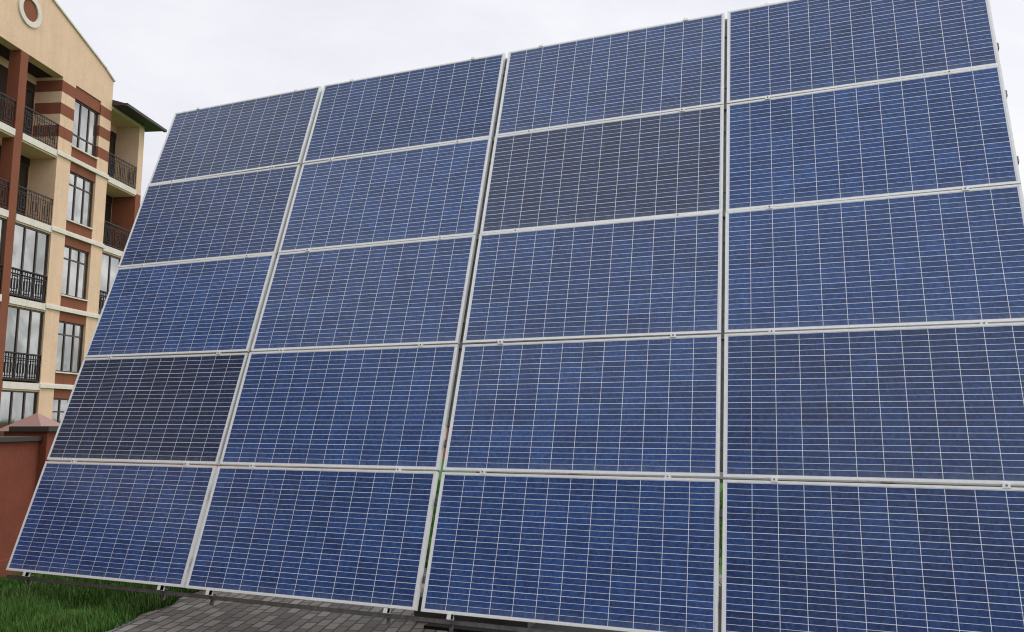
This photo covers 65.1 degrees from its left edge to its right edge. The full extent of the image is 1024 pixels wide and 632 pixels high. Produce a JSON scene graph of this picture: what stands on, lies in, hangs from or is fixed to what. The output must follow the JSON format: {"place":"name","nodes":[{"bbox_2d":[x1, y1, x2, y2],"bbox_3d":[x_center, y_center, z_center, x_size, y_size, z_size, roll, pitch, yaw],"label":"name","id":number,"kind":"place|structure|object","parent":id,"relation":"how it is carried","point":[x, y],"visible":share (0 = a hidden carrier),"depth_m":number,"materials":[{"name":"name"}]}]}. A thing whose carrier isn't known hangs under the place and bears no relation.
{"place":"outdoors","nodes":[
{"label":"outdoors","id":0,"kind":"place"},
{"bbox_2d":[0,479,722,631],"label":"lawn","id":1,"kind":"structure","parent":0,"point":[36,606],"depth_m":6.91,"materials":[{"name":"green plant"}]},
{"bbox_2d":[106,568,721,631],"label":"paving","id":2,"kind":"structure","parent":0,"point":[186,614],"depth_m":6.66,"materials":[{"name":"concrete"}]},
{"bbox_2d":[414,472,721,631],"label":"tracker pedestal","id":3,"kind":"object","parent":2,"relation":"on","point":[438,626],"visible":0.02,"depth_m":6.31,"materials":[{"name":"grey metal"}]},
{"bbox_2d":[6,3,1018,631],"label":"tracker frame","id":4,"kind":"object","parent":3,"relation":"on","point":[164,591],"visible":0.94,"depth_m":6.11,"materials":[{"name":"silver metal"}]},
{"bbox_2d":[6,0,1023,631],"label":"solar panels","id":5,"kind":"object","parent":4,"relation":"attached to","point":[874,266],"visible":1,"depth_m":6.07,"materials":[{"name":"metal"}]},
{"bbox_2d":[56,0,1023,204],"label":"sky","id":6,"kind":"structure","parent":0,"point":[165,58],"materials":[{"name":"white"}]},
{"bbox_2d":[407,460,722,572],"bbox_3d":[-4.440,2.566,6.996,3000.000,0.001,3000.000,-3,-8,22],"label":"ground","id":7,"kind":"structure","parent":0,"point":[721,487],"depth_m":23.01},
{"bbox_2d":[0,0,166,435],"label":"apartment block","id":8,"kind":"structure","parent":7,"relation":"on","point":[72,132],"depth_m":30.73,"materials":[{"name":"beige paint"}]},
{"bbox_2d":[0,426,448,578],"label":"garden wall","id":9,"kind":"structure","parent":7,"relation":"on","point":[24,451],"depth_m":8.49,"materials":[{"name":"red brick"}]},
{"bbox_2d":[0,413,59,435],"bbox_3d":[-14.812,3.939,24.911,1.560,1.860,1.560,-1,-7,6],"label":"pillar cap","id":10,"kind":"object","parent":9,"relation":"on","point":[36,419],"depth_m":24.63,"materials":[{"name":"ceramic"}]},
{"bbox_2d":[512,472,1023,487],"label":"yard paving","id":11,"kind":"structure","parent":0,"point":[721,478],"depth_m":20.49,"materials":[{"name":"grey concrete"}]}
]}

